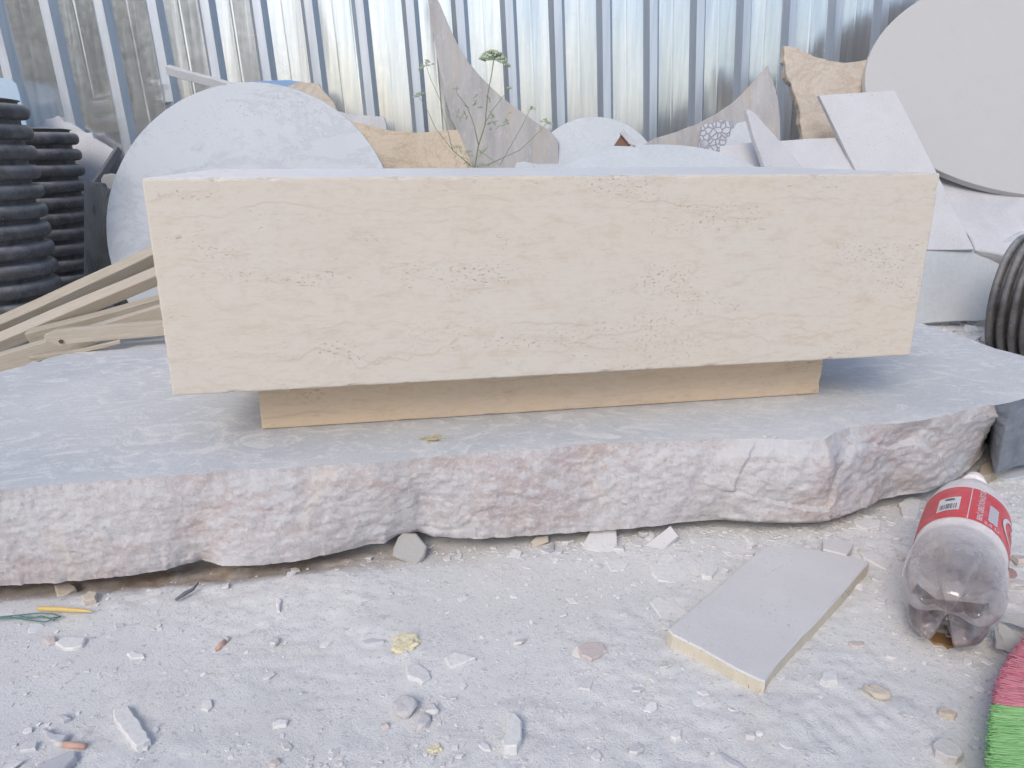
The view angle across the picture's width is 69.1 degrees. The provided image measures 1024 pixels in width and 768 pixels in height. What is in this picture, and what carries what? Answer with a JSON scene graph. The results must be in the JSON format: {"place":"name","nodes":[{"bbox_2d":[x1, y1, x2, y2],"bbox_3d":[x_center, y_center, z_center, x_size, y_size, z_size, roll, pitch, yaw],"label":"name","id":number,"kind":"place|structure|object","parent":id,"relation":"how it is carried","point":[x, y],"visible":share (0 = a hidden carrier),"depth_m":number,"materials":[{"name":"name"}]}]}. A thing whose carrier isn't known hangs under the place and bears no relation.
{"place":"outdoors","nodes":[
{"label":"outdoors","id":0,"kind":"place"},
{"bbox_2d":[0,321,1023,767],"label":"ground","id":1,"kind":"structure","parent":0,"point":[172,707],"depth_m":0.76,"materials":[{"name":"white stone"}]},
{"bbox_2d":[0,612,60,621],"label":"twine","id":2,"kind":"object","parent":1,"relation":"on","point":[20,617],"visible":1,"depth_m":0.84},
{"bbox_2d":[0,98,61,361],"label":"corrugated pipe","id":3,"kind":"object","parent":1,"relation":"on","point":[28,265],"visible":0.62,"depth_m":1.67,"materials":[{"name":"black plastic"}]},
{"bbox_2d":[43,635,55,645],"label":"stone chip","id":4,"kind":"object","parent":1,"relation":"on","point":[49,640],"visible":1,"depth_m":0.80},
{"bbox_2d":[41,728,69,743],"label":"stone chip","id":5,"kind":"object","parent":1,"relation":"on","point":[51,737],"visible":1,"depth_m":0.66,"materials":[{"name":"white stone"}]},
{"bbox_2d":[35,751,77,767],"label":"stone chip","id":6,"kind":"object","parent":1,"relation":"on","point":[68,759],"visible":1,"depth_m":0.63,"materials":[{"name":"white stone"}]},
{"bbox_2d":[54,714,71,723],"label":"stone chip","id":7,"kind":"object","parent":1,"relation":"on","point":[63,718],"visible":1,"depth_m":0.69,"materials":[{"name":"white stone"}]},
{"bbox_2d":[36,606,92,611],"bbox_3d":[-0.509,0.257,0.847,0.068,0.006,0.009,0,17,0],"label":"plastic stick","id":8,"kind":"object","parent":1,"relation":"on","point":[54,609],"visible":1,"depth_m":0.84,"materials":[{"name":"plastic"}]},
{"bbox_2d":[54,583,76,596],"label":"stone chip","id":9,"kind":"object","parent":1,"relation":"on","point":[65,589],"visible":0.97,"depth_m":0.90,"materials":[{"name":"stone"}]},
{"bbox_2d":[25,128,108,310],"bbox_3d":[-1.379,-0.442,2.167,0.301,0.568,0.300,-2,17,1],"label":"corrugated pipe","id":10,"kind":"object","parent":1,"relation":"on","point":[60,182],"visible":0.38,"depth_m":2.08,"materials":[{"name":"black plastic"}]},
{"bbox_2d":[0,78,27,124],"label":"plastic sheet","id":11,"kind":"object","parent":10,"relation":"on","point":[9,89],"visible":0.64,"depth_m":2.18,"materials":[{"name":"plastic"}]},
{"bbox_2d":[91,147,121,182],"bbox_3d":[-1.182,-0.627,2.162,0.016,0.028,0.151,9,61,26],"label":"metal bar","id":12,"kind":"object","parent":10,"relation":"attached to","point":[111,160],"visible":0.74,"depth_m":2.16,"materials":[{"name":"metal"}]},
{"bbox_2d":[53,740,87,749],"bbox_3d":[-0.389,0.318,0.655,0.029,0.006,0.008,0,17,0],"label":"cigarette butt","id":13,"kind":"object","parent":1,"relation":"on","point":[70,745],"visible":1,"depth_m":0.65,"materials":[{"name":"paper"}]},
{"bbox_2d":[55,637,86,650],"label":"stone chip","id":14,"kind":"object","parent":1,"relation":"on","point":[70,643],"visible":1,"depth_m":0.79,"materials":[{"name":"stone"}]},
{"bbox_2d":[81,591,98,605],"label":"stone chip","id":15,"kind":"object","parent":1,"relation":"on","point":[90,598],"visible":1,"depth_m":0.87,"materials":[{"name":"stone"}]},
{"bbox_2d":[84,181,127,306],"bbox_3d":[-1.097,-0.367,2.015,0.178,0.354,0.104,9,19,25],"label":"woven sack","id":16,"kind":"object","parent":1,"relation":"on","point":[96,251],"visible":0.44,"depth_m":1.95,"materials":[{"name":"fabric"}]},
{"bbox_2d":[101,173,115,188],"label":"stone offcut","id":17,"kind":"object","parent":16,"relation":"on","point":[107,179],"visible":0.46,"depth_m":2.02,"materials":[{"name":"stone"}]},
{"bbox_2d":[113,706,150,751],"bbox_3d":[-0.347,0.315,0.678,0.068,0.014,0.017,16,23,41],"label":"stone chip","id":18,"kind":"object","parent":1,"relation":"on","point":[128,724],"visible":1,"depth_m":0.67,"materials":[{"name":"stone"}]},
{"bbox_2d":[126,651,144,659],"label":"stone chip","id":19,"kind":"object","parent":1,"relation":"on","point":[132,655],"visible":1,"depth_m":0.78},
{"bbox_2d":[175,582,198,600],"bbox_3d":[-0.384,0.246,0.881,0.006,0.008,0.033,11,20,31],"label":"twig","id":20,"kind":"object","parent":1,"relation":"on","point":[184,593],"visible":1,"depth_m":0.88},
{"bbox_2d":[215,636,229,650],"bbox_3d":[-0.309,0.277,0.795,0.010,0.006,0.020,0,17,0],"label":"cigarette butt","id":21,"kind":"object","parent":1,"relation":"on","point":[223,642],"visible":1,"depth_m":0.79,"materials":[{"name":"paper"}]},
{"bbox_2d":[106,82,383,302],"bbox_3d":[-0.650,-0.393,1.853,0.733,0.718,0.020,1,-2,3],"label":"round table top","id":22,"kind":"object","parent":1,"relation":"on","point":[249,125],"visible":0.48,"depth_m":1.85,"materials":[{"name":"white stone"}]},
{"bbox_2d":[268,758,281,767],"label":"stone chip","id":23,"kind":"object","parent":1,"relation":"on","point":[276,762],"visible":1,"depth_m":0.63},
{"bbox_2d":[276,598,281,612],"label":"stone chip","id":24,"kind":"object","parent":1,"relation":"on","point":[278,602],"visible":1,"depth_m":0.86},
{"bbox_2d":[273,719,288,729],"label":"stone chip","id":25,"kind":"object","parent":1,"relation":"on","point":[280,723],"visible":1,"depth_m":0.68,"materials":[{"name":"stone"}]},
{"bbox_2d":[361,638,385,645],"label":"stone chip","id":26,"kind":"object","parent":1,"relation":"on","point":[371,641],"visible":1,"depth_m":0.80,"materials":[{"name":"white stone"}]},
{"bbox_2d":[381,722,389,729],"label":"stone","id":27,"kind":"object","parent":1,"relation":"on","point":[384,725],"visible":1,"depth_m":0.68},
{"bbox_2d":[393,695,417,719],"bbox_3d":[-0.100,0.305,0.698,0.024,0.017,0.025,-7,19,-22],"label":"stone","id":28,"kind":"object","parent":1,"relation":"on","point":[405,706],"visible":1,"depth_m":0.69,"materials":[{"name":"stone"}]},
{"bbox_2d":[391,632,421,653],"bbox_3d":[-0.113,0.276,0.791,0.034,0.012,0.033,0,17,0],"label":"stone","id":29,"kind":"object","parent":1,"relation":"on","point":[406,641],"visible":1,"depth_m":0.79,"materials":[{"name":"stone"}]},
{"bbox_2d":[393,533,426,563],"bbox_3d":[-0.133,0.217,0.971,0.045,0.012,0.047,-2,57,-8],"label":"stone piece","id":30,"kind":"object","parent":1,"relation":"on","point":[410,547],"visible":1,"depth_m":0.97,"materials":[{"name":"stone"}]},
{"bbox_2d":[351,121,472,167],"bbox_3d":[-0.300,-0.593,2.115,0.490,0.314,0.021,0,1,0],"label":"stone offcut","id":31,"kind":"object","parent":1,"relation":"on","point":[395,149],"visible":0.27,"depth_m":2.10,"materials":[{"name":"beige stone"}]},
{"bbox_2d":[339,111,387,129],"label":"stone offcut","id":32,"kind":"object","parent":31,"relation":"on","point":[377,122],"visible":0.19,"depth_m":2.18,"materials":[{"name":"white stone"}]},
{"bbox_2d":[288,82,337,110],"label":"stone offcut","id":33,"kind":"object","parent":32,"relation":"on","point":[316,90],"visible":0.24,"depth_m":2.17,"materials":[{"name":"beige stone"}]},
{"bbox_2d":[258,80,297,86],"bbox_3d":[-0.696,-0.870,2.201,0.156,0.058,0.006,0,13,0],"label":"plastic scrap","id":34,"kind":"object","parent":33,"relation":"on","point":[286,83],"visible":0.36,"depth_m":2.19,"materials":[{"name":"plastic"}]},
{"bbox_2d":[405,664,430,685],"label":"stone chip","id":35,"kind":"object","parent":1,"relation":"on","point":[419,673],"visible":1,"depth_m":0.74,"materials":[{"name":"stone"}]},
{"bbox_2d":[416,712,430,730],"bbox_3d":[-0.082,0.311,0.683,0.014,0.011,0.021,-1,17,-4],"label":"stone","id":36,"kind":"object","parent":1,"relation":"on","point":[423,720],"visible":1,"depth_m":0.68,"materials":[{"name":"stone"}]},
{"bbox_2d":[425,703,439,715],"bbox_3d":[-0.074,0.306,0.698,0.013,0.009,0.014,0,17,0],"label":"stone","id":37,"kind":"object","parent":1,"relation":"on","point":[432,709],"visible":1,"depth_m":0.69,"materials":[{"name":"stone"}]},
{"bbox_2d":[427,743,442,753],"bbox_3d":[-0.068,0.321,0.653,0.014,0.005,0.010,-7,19,-22],"label":"powder heap","id":38,"kind":"object","parent":1,"relation":"on","point":[436,747],"visible":1,"depth_m":0.65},
{"bbox_2d":[0,0,918,307],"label":"metal fence","id":39,"kind":"object","parent":1,"relation":"on","point":[648,70],"visible":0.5,"depth_m":2.36,"materials":[{"name":"metal"}]},
{"bbox_2d":[40,116,112,193],"bbox_3d":[-1.446,-0.702,2.321,0.435,0.260,0.020,0,5,0],"label":"stone offcut","id":40,"kind":"object","parent":39,"relation":"attached to","point":[93,149],"visible":0.32,"depth_m":2.31,"materials":[{"name":"white stone"}]},
{"bbox_2d":[166,65,232,86],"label":"stone offcut","id":41,"kind":"object","parent":39,"relation":"attached to","point":[191,76],"visible":0.81,"depth_m":2.00,"materials":[{"name":"white stone"}]},
{"bbox_2d":[445,652,475,668],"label":"stone chip","id":42,"kind":"object","parent":1,"relation":"on","point":[455,660],"visible":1,"depth_m":0.76,"materials":[{"name":"stone"}]},
{"bbox_2d":[412,49,552,167],"bbox_3d":[-0.061,-0.434,1.608,0.298,0.539,0.104,0,17,0],"label":"flowering weed","id":43,"kind":"object","parent":1,"relation":"on","point":[492,54],"visible":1,"depth_m":1.55,"materials":[{"name":"green plant"}]},
{"bbox_2d":[428,0,557,167],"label":"stone offcut","id":44,"kind":"object","parent":1,"relation":"on","point":[456,69],"visible":0.54,"depth_m":2.25,"materials":[{"name":"grey stone"}]},
{"bbox_2d":[0,322,1023,585],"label":"stone slab","id":45,"kind":"structure","parent":1,"relation":"on","point":[118,460],"depth_m":0.98,"materials":[{"name":"stone"}]},
{"bbox_2d":[29,339,121,359],"bbox_3d":[-0.822,-0.063,1.403,0.162,0.012,0.011,-12,19,-9],"label":"wood splinter","id":46,"kind":"object","parent":45,"relation":"on","point":[84,349],"visible":0.94,"depth_m":1.40,"materials":[{"name":"wood"}]},
{"bbox_2d":[0,304,161,371],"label":"wooden batten","id":47,"kind":"object","parent":45,"relation":"on","point":[15,357],"visible":0.34,"depth_m":1.45,"materials":[{"name":"wood"}]},
{"bbox_2d":[25,295,159,342],"bbox_3d":[-0.789,-0.146,1.516,0.366,0.037,0.027,-19,33,-11],"label":"wooden batten","id":48,"kind":"object","parent":45,"relation":"on","point":[37,333],"visible":0.37,"depth_m":1.49,"materials":[{"name":"wood"}]},
{"bbox_2d":[0,267,156,351],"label":"wooden batten","id":49,"kind":"object","parent":48,"relation":"on","point":[105,297],"visible":0.62,"depth_m":1.51,"materials":[{"name":"wood"}]},
{"bbox_2d":[0,246,154,331],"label":"wooden batten","id":50,"kind":"object","parent":49,"relation":"on","point":[132,265],"visible":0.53,"depth_m":1.53,"materials":[{"name":"wood"}]},
{"bbox_2d":[44,320,163,345],"bbox_3d":[-0.714,-0.107,1.431,0.325,0.038,0.019,-9,19,-17],"label":"wooden batten","id":51,"kind":"object","parent":45,"relation":"on","point":[103,332],"visible":0.68,"depth_m":1.41,"materials":[{"name":"wood"}]},
{"bbox_2d":[419,433,449,442],"bbox_3d":[-0.101,0.070,0.975,0.041,0.006,0.023,-8,19,-23],"label":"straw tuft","id":52,"kind":"object","parent":45,"relation":"on","point":[435,437],"visible":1,"depth_m":0.97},
{"bbox_2d":[142,167,939,428],"bbox_3d":[0.043,-0.162,1.167,1.006,0.333,0.440,-3,18,-10],"label":"travertine table","id":53,"kind":"object","parent":45,"relation":"on","point":[301,297],"visible":1,"depth_m":0.95,"materials":[{"name":"stone"}]},
{"bbox_2d":[0,321,1023,767],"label":"stone chippings","id":54,"kind":"object","parent":1,"relation":"on","point":[586,685],"visible":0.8,"depth_m":0.79,"materials":[{"name":"stone"}]},
{"bbox_2d":[502,713,521,755],"bbox_3d":[0.001,0.315,0.666,0.017,0.015,0.042,3,18,8],"label":"stone chip","id":55,"kind":"object","parent":1,"relation":"on","point":[512,741],"visible":1,"depth_m":0.66,"materials":[{"name":"stone"}]},
{"bbox_2d":[515,161,535,167],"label":"stone offcut","id":56,"kind":"object","parent":1,"relation":"on","point":[524,164],"visible":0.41,"depth_m":2.11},
{"bbox_2d":[530,535,548,547],"bbox_3d":[0.037,0.214,1.005,0.025,0.016,0.012,-4,-17,-12],"label":"stone piece","id":57,"kind":"object","parent":1,"relation":"on","point":[537,541],"visible":1,"depth_m":1.00,"materials":[{"name":"stone"}]},
{"bbox_2d":[549,543,554,553],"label":"stone chip","id":58,"kind":"object","parent":1,"relation":"on","point":[552,548],"visible":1,"depth_m":0.98,"materials":[{"name":"white stone"}]},
{"bbox_2d":[534,117,647,167],"bbox_3d":[0.253,-0.637,2.273,0.387,0.371,0.020,0,-7,0],"label":"round offcut","id":59,"kind":"object","parent":1,"relation":"on","point":[580,138],"visible":0.3,"depth_m":2.28,"materials":[{"name":"stone"}]},
{"bbox_2d":[577,642,607,662],"bbox_3d":[0.083,0.279,0.776,0.032,0.009,0.024,-13,22,-36],"label":"stone chip","id":60,"kind":"object","parent":1,"relation":"on","point":[591,652],"visible":1,"depth_m":0.77,"materials":[{"name":"stone"}]},
{"bbox_2d":[584,530,616,551],"bbox_3d":[0.119,0.212,0.999,0.046,0.009,0.038,0,47,0],"label":"stone tile","id":61,"kind":"object","parent":1,"relation":"on","point":[602,541],"visible":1,"depth_m":1.00,"materials":[{"name":"stone"}]},
{"bbox_2d":[605,560,628,570],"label":"stone chip","id":62,"kind":"object","parent":1,"relation":"on","point":[615,565],"visible":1,"depth_m":0.95,"materials":[{"name":"stone"}]},
{"bbox_2d":[561,144,754,167],"bbox_3d":[0.385,-0.457,1.946,0.678,0.424,0.020,-1,-25,-2],"label":"oval offcut","id":63,"kind":"object","parent":1,"relation":"on","point":[657,155],"visible":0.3,"depth_m":2.00,"materials":[{"name":"stone"}]},
{"bbox_2d":[614,135,630,145],"bbox_3d":[0.300,-0.664,2.023,0.047,0.033,0.004,-2,8,-5],"label":"glazed shard","id":64,"kind":"object","parent":63,"relation":"on","point":[621,141],"visible":1,"depth_m":2.02,"materials":[{"name":"brown ceramic"}]},
{"bbox_2d":[619,129,635,145],"bbox_3d":[0.313,-0.667,2.014,0.046,0.045,0.008,-2,7,-5],"label":"stone shard","id":65,"kind":"object","parent":63,"relation":"on","point":[627,137],"visible":1,"depth_m":2.01,"materials":[{"name":"white stone"}]},
{"bbox_2d":[743,110,802,167],"bbox_3d":[0.722,-0.605,1.972,0.207,0.244,0.016,-3,-2,-10],"label":"stone shard","id":66,"kind":"object","parent":63,"relation":"on","point":[771,150],"visible":0.52,"depth_m":1.96,"materials":[{"name":"white stone"}]},
{"bbox_2d":[718,138,852,169],"bbox_3d":[0.749,-0.566,2.039,0.378,0.234,0.020,0,-13,0],"label":"stone offcut","id":67,"kind":"object","parent":63,"relation":"on","point":[823,153],"visible":0.22,"depth_m":2.04,"materials":[{"name":"white stone"}]},
{"bbox_2d":[645,525,678,548],"bbox_3d":[0.202,0.209,1.005,0.045,0.008,0.044,6,46,19],"label":"stone tile","id":68,"kind":"object","parent":1,"relation":"on","point":[668,536],"visible":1,"depth_m":1.00,"materials":[{"name":"stone"}]},
{"bbox_2d":[649,564,684,582],"bbox_3d":[0.196,0.238,0.930,0.045,0.010,0.042,-4,18,-13],"label":"stone chip","id":69,"kind":"object","parent":1,"relation":"on","point":[670,573],"visible":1,"depth_m":0.93,"materials":[{"name":"stone"}]},
{"bbox_2d":[650,597,686,620],"bbox_3d":[0.174,0.261,0.851,0.041,0.009,0.042,-16,24,-42],"label":"stone chip","id":70,"kind":"object","parent":1,"relation":"on","point":[662,608],"visible":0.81,"depth_m":0.85,"materials":[{"name":"stone"}]},
{"bbox_2d":[670,729,681,742],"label":"stone chip","id":71,"kind":"object","parent":1,"relation":"on","point":[675,735],"visible":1,"depth_m":0.67,"materials":[{"name":"stone"}]},
{"bbox_2d":[697,562,718,579],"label":"stone chip","id":72,"kind":"object","parent":1,"relation":"on","point":[708,571],"visible":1,"depth_m":0.93,"materials":[{"name":"stone"}]},
{"bbox_2d":[645,65,780,146],"bbox_3d":[0.582,-0.697,2.209,0.438,0.479,0.023,0,6,0],"label":"stone offcut","id":73,"kind":"object","parent":1,"relation":"on","point":[758,97],"visible":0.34,"depth_m":2.19,"materials":[{"name":"grey stone"}]},
{"bbox_2d":[717,752,744,767],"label":"stone chip","id":74,"kind":"object","parent":1,"relation":"on","point":[727,761],"visible":1,"depth_m":0.64,"materials":[{"name":"white stone"}]},
{"bbox_2d":[724,121,751,145],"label":"stone offcut","id":75,"kind":"object","parent":1,"relation":"on","point":[739,134],"visible":0.15,"depth_m":2.13,"materials":[{"name":"stone"}]},
{"bbox_2d":[698,120,734,151],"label":"stone offcut","id":76,"kind":"object","parent":75,"relation":"on","point":[714,135],"visible":0.58,"depth_m":2.14,"materials":[{"name":"stone"}]},
{"bbox_2d":[739,533,756,546],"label":"stone chip","id":77,"kind":"object","parent":1,"relation":"on","point":[746,537],"visible":1,"depth_m":1.00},
{"bbox_2d":[744,732,755,740],"bbox_3d":[0.212,0.315,0.663,0.010,0.008,0.007,0,17,0],"label":"stone","id":78,"kind":"object","parent":1,"relation":"on","point":[749,736],"visible":1,"depth_m":0.66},
{"bbox_2d":[755,730,763,736],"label":"stone","id":79,"kind":"object","parent":1,"relation":"on","point":[759,733],"visible":1,"depth_m":0.66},
{"bbox_2d":[666,547,868,693],"bbox_3d":[0.302,0.248,0.852,0.298,0.017,0.122,-17,25,-42],"label":"stone offcut","id":80,"kind":"object","parent":1,"relation":"on","point":[758,620],"visible":1,"depth_m":0.82,"materials":[{"name":"stone"}]},
{"bbox_2d":[820,670,837,686],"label":"stone chip","id":81,"kind":"object","parent":1,"relation":"on","point":[828,678],"visible":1,"depth_m":0.73,"materials":[{"name":"stone"}]},
{"bbox_2d":[821,538,853,556],"bbox_3d":[0.421,0.216,0.966,0.037,0.015,0.039,11,20,31],"label":"stone tile","id":82,"kind":"object","parent":1,"relation":"on","point":[837,546],"visible":0.78,"depth_m":0.96,"materials":[{"name":"stone"}]},
{"bbox_2d":[845,514,860,520],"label":"stone chip","id":83,"kind":"object","parent":1,"relation":"on","point":[853,517],"visible":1,"depth_m":1.06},
{"bbox_2d":[848,641,864,647],"bbox_3d":[0.366,0.277,0.788,0.018,0.006,0.010,0,17,1],"label":"stone","id":84,"kind":"object","parent":1,"relation":"on","point":[856,644],"visible":1,"depth_m":0.79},
{"bbox_2d":[852,519,880,531],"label":"stone chip","id":85,"kind":"object","parent":1,"relation":"on","point":[867,525],"visible":1,"depth_m":1.04,"materials":[{"name":"stone"}]},
{"bbox_2d":[860,552,891,569],"bbox_3d":[0.467,0.227,0.954,0.025,0.009,0.041,-10,20,-29],"label":"stone chip","id":86,"kind":"object","parent":1,"relation":"on","point":[873,559],"visible":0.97,"depth_m":0.95,"materials":[{"name":"stone"}]},
{"bbox_2d":[862,684,891,700],"bbox_3d":[0.348,0.295,0.709,0.026,0.012,0.015,9,20,27],"label":"stone","id":87,"kind":"object","parent":1,"relation":"on","point":[877,692],"visible":1,"depth_m":0.70,"materials":[{"name":"stone"}]},
{"bbox_2d":[894,553,906,560],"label":"stone","id":88,"kind":"object","parent":1,"relation":"on","point":[901,557],"visible":0.79,"depth_m":0.96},
{"bbox_2d":[898,497,920,519],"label":"stone chip","id":89,"kind":"object","parent":1,"relation":"on","point":[909,508],"visible":1,"depth_m":1.10,"materials":[{"name":"stone"}]},
{"bbox_2d":[929,632,953,648],"bbox_3d":[0.464,0.274,0.796,0.035,0.003,0.029,0,17,0],"label":"dry leaf","id":90,"kind":"object","parent":1,"relation":"on","point":[941,639],"visible":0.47,"depth_m":0.79,"materials":[{"name":"plant"}]},
{"bbox_2d":[937,707,957,720],"bbox_3d":[0.403,0.306,0.689,0.017,0.009,0.011,4,18,12],"label":"stone","id":91,"kind":"object","parent":1,"relation":"on","point":[946,713],"visible":1,"depth_m":0.69,"materials":[{"name":"stone"}]},
{"bbox_2d":[931,738,964,765],"bbox_3d":[0.376,0.319,0.643,0.024,0.012,0.022,3,20,10],"label":"stone chip","id":92,"kind":"object","parent":1,"relation":"on","point":[948,752],"visible":1,"depth_m":0.64,"materials":[{"name":"stone"}]},
{"bbox_2d":[901,472,1012,648],"bbox_3d":[0.547,0.188,0.902,0.101,0.102,0.389,11,21,32],"label":"plastic bottle","id":93,"kind":"object","parent":1,"relation":"on","point":[955,577],"visible":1,"depth_m":0.87,"materials":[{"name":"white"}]},
{"bbox_2d":[915,231,1023,323],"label":"stone slab","id":94,"kind":"object","parent":1,"relation":"on","point":[956,285],"depth_m":2.00,"materials":[{"name":"stone"}]},
{"bbox_2d":[817,90,973,250],"bbox_3d":[1.037,-0.580,2.018,0.406,0.442,0.015,2,-3,6],"label":"stone plank","id":95,"kind":"object","parent":94,"relation":"on","point":[874,131],"visible":0.69,"depth_m":2.02,"materials":[{"name":"white stone"}]},
{"bbox_2d":[939,176,1023,262],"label":"stone offcut","id":96,"kind":"object","parent":94,"relation":"on","point":[990,222],"visible":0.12,"depth_m":2.04,"materials":[{"name":"white stone"}]},
{"bbox_2d":[862,0,1023,196],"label":"round table top","id":97,"kind":"object","parent":96,"relation":"on","point":[950,73],"visible":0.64,"depth_m":2.15,"materials":[{"name":"stone"}]},
{"bbox_2d":[780,46,866,138],"bbox_3d":[0.949,-0.769,2.211,0.309,0.453,0.030,0,5,0],"label":"stone offcut","id":98,"kind":"object","parent":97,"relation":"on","point":[807,79],"visible":0.37,"depth_m":2.19,"materials":[{"name":"beige stone"}]},
{"bbox_2d":[978,460,1006,483],"bbox_3d":[0.788,0.142,1.217,0.144,0.016,0.054,-3,17,-22],"label":"stone chip","id":99,"kind":"object","parent":1,"relation":"on","point":[986,470],"visible":0.43,"depth_m":1.19,"materials":[{"name":"stone"}]},
{"bbox_2d":[995,629,1005,649],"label":"chip","id":100,"kind":"object","parent":1,"relation":"on","point":[999,641],"visible":1,"depth_m":0.77,"materials":[{"name":"grey stone"}]},
{"bbox_2d":[982,634,1023,767],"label":"broom head","id":101,"kind":"object","parent":1,"relation":"on","point":[1004,746],"visible":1,"depth_m":0.64},
{"bbox_2d":[984,234,1023,355],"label":"corrugated pipe","id":102,"kind":"object","parent":1,"relation":"on","point":[1004,324],"visible":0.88,"depth_m":1.71,"materials":[{"name":"black plastic"}]},
{"bbox_2d":[998,622,1022,653],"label":"chip","id":103,"kind":"object","parent":1,"relation":"on","point":[1010,638],"visible":0.84,"depth_m":0.77,"materials":[{"name":"grey stone"}]},
{"bbox_2d":[997,465,1023,482],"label":"stone chip","id":104,"kind":"object","parent":1,"relation":"on","point":[1016,473],"visible":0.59,"depth_m":1.20,"materials":[{"name":"stone"}]},
{"bbox_2d":[999,613,1023,627],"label":"chip","id":105,"kind":"object","parent":1,"relation":"on","point":[1017,620],"visible":0.97,"depth_m":0.81,"materials":[{"name":"grey stone"}]},
{"bbox_2d":[1008,567,1016,577],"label":"stone","id":106,"kind":"object","parent":1,"relation":"on","point":[1012,573],"visible":0.42,"depth_m":0.92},
{"bbox_2d":[1009,578,1023,589],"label":"stone","id":107,"kind":"object","parent":1,"relation":"on","point":[1016,584],"visible":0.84,"depth_m":0.89,"materials":[{"name":"stone"}]},
{"bbox_2d":[1010,555,1023,565],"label":"stone","id":108,"kind":"object","parent":1,"relation":"on","point":[1017,560],"visible":0.99,"depth_m":0.95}
]}

